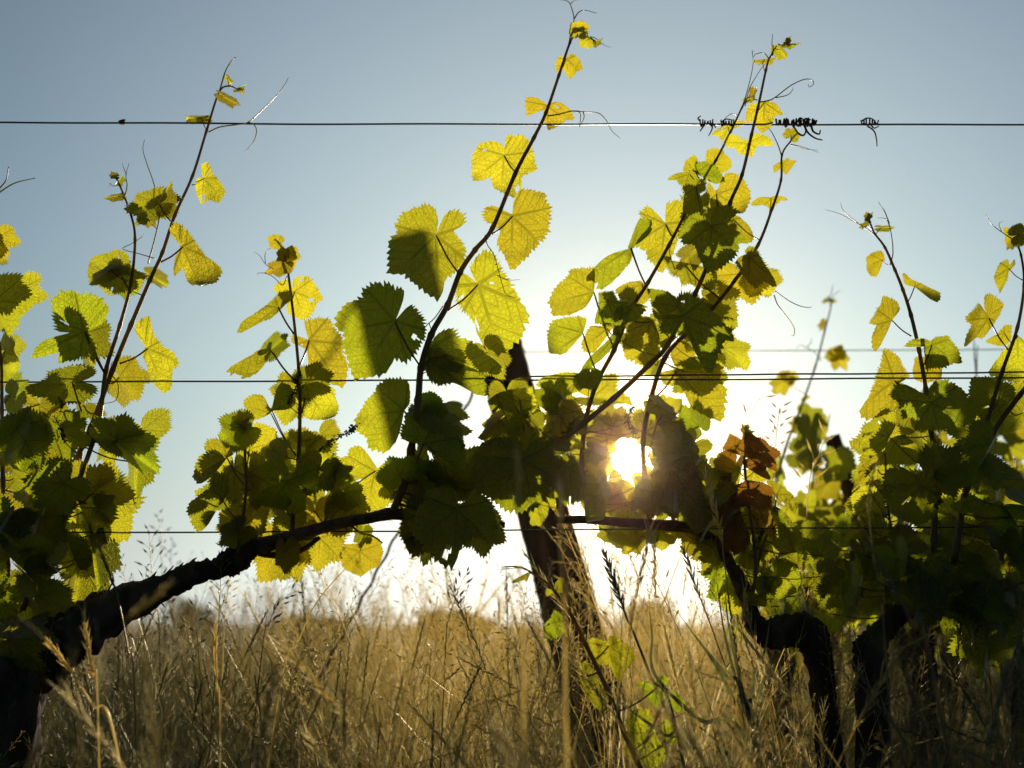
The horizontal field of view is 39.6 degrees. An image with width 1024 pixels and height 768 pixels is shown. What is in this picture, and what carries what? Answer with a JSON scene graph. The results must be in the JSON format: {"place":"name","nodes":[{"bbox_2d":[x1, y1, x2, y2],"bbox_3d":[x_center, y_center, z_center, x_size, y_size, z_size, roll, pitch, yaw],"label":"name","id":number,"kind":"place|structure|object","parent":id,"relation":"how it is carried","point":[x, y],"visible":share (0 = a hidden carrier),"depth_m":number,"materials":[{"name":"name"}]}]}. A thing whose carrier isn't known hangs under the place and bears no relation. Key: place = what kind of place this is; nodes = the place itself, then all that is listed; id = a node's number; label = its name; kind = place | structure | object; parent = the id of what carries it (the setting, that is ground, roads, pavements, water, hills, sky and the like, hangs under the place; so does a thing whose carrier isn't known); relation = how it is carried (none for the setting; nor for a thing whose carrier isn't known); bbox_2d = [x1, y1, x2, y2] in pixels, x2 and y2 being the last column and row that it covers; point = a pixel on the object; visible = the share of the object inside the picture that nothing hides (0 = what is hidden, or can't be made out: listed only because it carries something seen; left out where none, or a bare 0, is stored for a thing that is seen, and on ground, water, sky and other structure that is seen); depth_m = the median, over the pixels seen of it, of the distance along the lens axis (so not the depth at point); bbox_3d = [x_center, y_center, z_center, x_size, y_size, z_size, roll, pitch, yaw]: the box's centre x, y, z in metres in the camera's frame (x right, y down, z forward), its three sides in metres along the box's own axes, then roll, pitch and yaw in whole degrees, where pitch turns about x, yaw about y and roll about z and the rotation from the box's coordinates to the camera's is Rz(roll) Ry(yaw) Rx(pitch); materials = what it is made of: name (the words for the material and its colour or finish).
{"place":"outdoors","nodes":[
{"label":"outdoors","id":0,"kind":"place"},
{"bbox_2d":[0,395,1023,767],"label":"meadow grass","id":1,"kind":"structure","parent":0,"point":[192,729],"depth_m":3.05,"materials":[{"name":"beige plant"}]},
{"bbox_2d":[0,0,1023,625],"label":"sky","id":2,"kind":"structure","parent":0,"point":[336,194],"materials":[{"name":"blue"}]},
{"bbox_2d":[9,509,1023,767],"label":"foreground grass","id":3,"kind":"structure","parent":0,"point":[753,743],"depth_m":1.41,"materials":[{"name":"beige plant"}]},
{"bbox_2d":[44,575,1005,764],"bbox_3d":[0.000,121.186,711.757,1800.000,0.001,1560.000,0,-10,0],"label":"ground","id":4,"kind":"structure","parent":0,"point":[394,656],"depth_m":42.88,"materials":[{"name":"beige plant"}]},
{"bbox_2d":[15,613,121,764],"bbox_3d":[-0.448,0.532,1.533,0.215,0.565,0.013,0,-10,0],"label":"grass stalk","id":5,"kind":"object","parent":4,"relation":"on","point":[48,643],"depth_m":1.57,"materials":[{"name":"beige plant"}]},
{"bbox_2d":[77,604,100,767],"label":"grass stalk","id":6,"kind":"object","parent":4,"relation":"on","point":[92,669],"depth_m":1.62,"materials":[{"name":"beige plant"}]},
{"bbox_2d":[25,575,174,767],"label":"grass stalk","id":7,"kind":"object","parent":4,"relation":"on","point":[146,603],"depth_m":0.98,"materials":[{"name":"beige plant"}]},
{"bbox_2d":[96,541,137,767],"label":"grass stalk","id":8,"kind":"object","parent":4,"relation":"on","point":[106,566],"depth_m":1.67,"materials":[{"name":"beige plant"}]},
{"bbox_2d":[134,525,167,767],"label":"grass stalk","id":9,"kind":"object","parent":4,"relation":"on","point":[141,542],"depth_m":2.56,"materials":[{"name":"beige plant"}]},
{"bbox_2d":[150,509,170,756],"bbox_3d":[-0.908,0.741,3.626,0.061,0.850,0.052,7,-12,-35],"label":"grass stalk","id":10,"kind":"object","parent":4,"relation":"on","point":[163,602],"depth_m":3.67,"materials":[{"name":"beige plant"}]},
{"bbox_2d":[163,538,179,751],"bbox_3d":[-0.927,0.806,3.820,0.057,0.787,0.049,0,-10,0],"label":"grass stalk","id":11,"kind":"object","parent":4,"relation":"on","point":[173,623],"depth_m":3.85,"materials":[{"name":"beige plant"}]},
{"bbox_2d":[167,595,221,648],"bbox_3d":[-5.291,4.059,23.605,0.898,1.106,0.699,0,-10,0],"label":"bush","id":12,"kind":"object","parent":4,"relation":"on","point":[182,609],"visible":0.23,"depth_m":23.63,"materials":[{"name":"green plant"}]},
{"bbox_2d":[213,615,220,767],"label":"grass stalk","id":13,"kind":"object","parent":4,"relation":"on","point":[215,653],"depth_m":1.76,"materials":[{"name":"beige plant"}]},
{"bbox_2d":[215,574,238,766],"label":"grass stalk","id":14,"kind":"object","parent":4,"relation":"on","point":[224,628],"depth_m":2.47,"materials":[{"name":"beige plant"}]},
{"bbox_2d":[249,583,303,767],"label":"grass stalk","id":15,"kind":"object","parent":4,"relation":"on","point":[274,608],"depth_m":2.31,"materials":[{"name":"beige plant"}]},
{"bbox_2d":[267,569,345,767],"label":"grass stalk","id":16,"kind":"object","parent":4,"relation":"on","point":[285,666],"depth_m":2.06,"materials":[{"name":"beige plant"}]},
{"bbox_2d":[267,612,345,646],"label":"bush","id":17,"kind":"object","parent":4,"relation":"on","point":[327,617],"visible":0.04,"depth_m":35.14,"materials":[{"name":"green plant"}]},
{"bbox_2d":[0,0,619,767],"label":"grapevine","id":18,"kind":"object","parent":4,"relation":"on","point":[52,494],"visible":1,"depth_m":2.01,"materials":[{"name":"green plant"}]},
{"bbox_2d":[0,121,1023,125],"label":"trellis wire","id":19,"kind":"object","parent":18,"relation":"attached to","point":[483,123],"visible":1,"depth_m":2.09,"materials":[{"name":"metal"}]},
{"bbox_2d":[118,119,125,124],"bbox_3d":[-0.574,-0.386,2.093,0.010,0.009,0.010,5,-11,-26],"label":"dried tendril","id":20,"kind":"object","parent":19,"relation":"attached to","point":[122,122],"visible":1,"depth_m":2.09},
{"bbox_2d":[697,116,715,135],"bbox_3d":[0.286,-0.378,2.092,0.028,0.032,0.013,0,-10,0],"label":"dried tendril","id":21,"kind":"object","parent":19,"relation":"attached to","point":[704,124],"visible":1,"depth_m":2.09},
{"bbox_2d":[720,118,733,126],"bbox_3d":[0.317,-0.384,2.093,0.021,0.011,0.013,0,-10,0],"label":"dried tendril","id":22,"kind":"object","parent":19,"relation":"attached to","point":[723,122],"visible":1,"depth_m":2.09},
{"bbox_2d":[775,117,822,139],"bbox_3d":[0.421,-0.374,2.092,0.068,0.037,0.015,0,-10,0],"label":"dried tendril","id":23,"kind":"object","parent":19,"relation":"attached to","point":[800,120],"visible":1,"depth_m":2.09},
{"bbox_2d":[860,117,878,145],"bbox_3d":[0.526,-0.369,2.090,0.029,0.045,0.013,0,-10,0],"label":"dried tendril","id":24,"kind":"object","parent":19,"relation":"hanging from","point":[864,120],"visible":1,"depth_m":2.09},
{"bbox_2d":[0,377,1023,382],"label":"trellis wire","id":25,"kind":"object","parent":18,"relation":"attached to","point":[602,379],"visible":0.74,"depth_m":2.04,"materials":[{"name":"metal"}]},
{"bbox_2d":[69,525,1022,532],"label":"trellis wire","id":26,"kind":"object","parent":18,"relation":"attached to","point":[587,529],"visible":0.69,"depth_m":2.00,"materials":[{"name":"metal"}]},
{"bbox_2d":[412,608,494,647],"bbox_3d":[-1.321,5.467,31.518,1.937,1.057,1.869,0,-10,0],"label":"bush","id":27,"kind":"object","parent":4,"relation":"on","point":[430,614],"visible":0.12,"depth_m":31.24,"materials":[{"name":"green plant"}]},
{"bbox_2d":[440,567,473,767],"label":"grass stalk","id":28,"kind":"object","parent":4,"relation":"on","point":[468,581],"depth_m":2.32,"materials":[{"name":"beige plant"}]},
{"bbox_2d":[513,442,526,767],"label":"grass stalk","id":29,"kind":"object","parent":4,"relation":"on","point":[519,478],"depth_m":0.99,"materials":[{"name":"beige plant"}]},
{"bbox_2d":[555,470,567,767],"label":"grass stalk","id":30,"kind":"object","parent":4,"relation":"on","point":[560,499],"depth_m":0.99,"materials":[{"name":"beige plant"}]},
{"bbox_2d":[482,338,643,767],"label":"end post","id":31,"kind":"object","parent":4,"relation":"on","point":[541,547],"visible":0.33,"depth_m":3.71,"materials":[{"name":"wood"}]},
{"bbox_2d":[269,392,473,767],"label":"stay wire","id":32,"kind":"object","parent":31,"relation":"attached to","point":[391,542],"visible":0.41,"depth_m":3.60,"materials":[{"name":"metal"}]},
{"bbox_2d":[568,504,886,505],"bbox_3d":[1.117,0.325,3.799,1.977,0.006,0.003,0,-10,0],"label":"trellis wire","id":33,"kind":"object","parent":31,"relation":"attached to","point":[580,505],"visible":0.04,"depth_m":3.80,"materials":[{"name":"metal"}]},
{"bbox_2d":[523,349,1003,352],"bbox_3d":[1.087,-0.092,3.870,2.115,0.014,0.003,0,-10,0],"label":"trellis wire","id":34,"kind":"object","parent":31,"relation":"attached to","point":[800,350],"visible":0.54,"depth_m":3.87,"materials":[{"name":"metal"}]},
{"bbox_2d":[496,566,686,767],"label":"vine sucker","id":35,"kind":"object","parent":4,"relation":"on","point":[611,651],"visible":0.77,"depth_m":1.84,"materials":[{"name":"green plant"}]},
{"bbox_2d":[600,543,685,767],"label":"grass stalk","id":36,"kind":"object","parent":4,"relation":"on","point":[613,582],"depth_m":1.83,"materials":[{"name":"plant"}]},
{"bbox_2d":[615,594,675,652],"bbox_3d":[2.362,4.371,25.654,1.237,1.185,0.788,6,-11,-30],"label":"bush","id":37,"kind":"object","parent":4,"relation":"on","point":[643,607],"visible":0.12,"depth_m":25.58,"materials":[{"name":"green plant"}]},
{"bbox_2d":[470,34,846,767],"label":"grapevine","id":38,"kind":"object","parent":4,"relation":"on","point":[572,444],"visible":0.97,"depth_m":2.01,"materials":[{"name":"green plant"}]},
{"bbox_2d":[599,686,733,767],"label":"grass tuft","id":39,"kind":"object","parent":4,"relation":"on","point":[726,753],"visible":0.73,"depth_m":1.75,"materials":[{"name":"beige plant"}]},
{"bbox_2d":[649,578,779,767],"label":"grass tuft","id":40,"kind":"object","parent":4,"relation":"on","point":[749,703],"visible":0.89,"depth_m":1.82,"materials":[{"name":"plant"}]},
{"bbox_2d":[678,543,750,759],"bbox_3d":[0.292,0.534,1.837,0.144,0.660,0.014,0,-10,0],"label":"grass stalk","id":41,"kind":"object","parent":4,"relation":"on","point":[692,576],"depth_m":1.88,"materials":[{"name":"plant"}]},
{"bbox_2d":[703,464,748,767],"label":"grass stalk","id":42,"kind":"object","parent":4,"relation":"on","point":[711,495],"depth_m":1.88,"materials":[{"name":"beige plant"}]},
{"bbox_2d":[764,401,793,766],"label":"grass stalk","id":43,"kind":"object","parent":4,"relation":"on","point":[779,411],"depth_m":2.47,"materials":[{"name":"beige plant"}]},
{"bbox_2d":[710,286,865,767],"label":"grapevine","id":44,"kind":"object","parent":4,"relation":"on","point":[805,425],"visible":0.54,"depth_m":3.75,"materials":[{"name":"green plant"}]},
{"bbox_2d":[792,419,835,767],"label":"grass stalk","id":45,"kind":"object","parent":4,"relation":"on","point":[815,460],"depth_m":2.35,"materials":[{"name":"beige plant"}]},
{"bbox_2d":[759,515,909,730],"bbox_3d":[1.273,0.937,5.561,0.698,1.210,0.484,0,-10,0],"label":"grapevine","id":46,"kind":"object","parent":4,"relation":"on","point":[894,518],"depth_m":5.49,"materials":[{"name":"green plant"}]},
{"bbox_2d":[865,456,893,767],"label":"grass stalk","id":47,"kind":"object","parent":4,"relation":"on","point":[868,504],"depth_m":1.43,"materials":[{"name":"beige plant"}]},
{"bbox_2d":[824,433,947,767],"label":"vineyard post","id":48,"kind":"object","parent":4,"relation":"on","point":[847,485],"visible":0.24,"depth_m":3.78,"materials":[{"name":"brown wood"}]},
{"bbox_2d":[853,513,953,767],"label":"grass stalk","id":49,"kind":"object","parent":4,"relation":"on","point":[918,618],"depth_m":1.23,"materials":[{"name":"beige plant"}]},
{"bbox_2d":[812,202,1023,767],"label":"grapevine","id":50,"kind":"object","parent":4,"relation":"on","point":[893,440],"visible":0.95,"depth_m":1.97,"materials":[{"name":"green plant"}]},
{"bbox_2d":[850,345,999,767],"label":"grapevine","id":51,"kind":"object","parent":4,"relation":"on","point":[943,435],"visible":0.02,"depth_m":3.71,"materials":[{"name":"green plant"}]},
{"bbox_2d":[893,520,1023,747],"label":"grapevine","id":52,"kind":"object","parent":4,"relation":"on","point":[953,708],"visible":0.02,"depth_m":5.46,"materials":[{"name":"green plant"}]},
{"bbox_2d":[989,554,1006,671],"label":"grapevine","id":53,"kind":"object","parent":4,"relation":"on","point":[992,662],"visible":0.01,"depth_m":5.49,"materials":[{"name":"green plant"}]},
{"bbox_2d":[973,340,1023,642],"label":"grapevine","id":54,"kind":"object","parent":4,"relation":"on","point":[1011,452],"visible":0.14,"depth_m":3.66,"materials":[{"name":"green plant"}]},
{"bbox_2d":[981,540,1023,756],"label":"vine trunk","id":55,"kind":"object","parent":4,"relation":"on","point":[1001,557],"visible":0.05,"depth_m":4.18,"materials":[{"name":"brown wood"}]},
{"bbox_2d":[530,371,1023,376],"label":"trellis wire","id":56,"kind":"object","parent":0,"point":[799,374],"visible":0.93,"depth_m":2.02,"materials":[{"name":"metal"}]}
]}

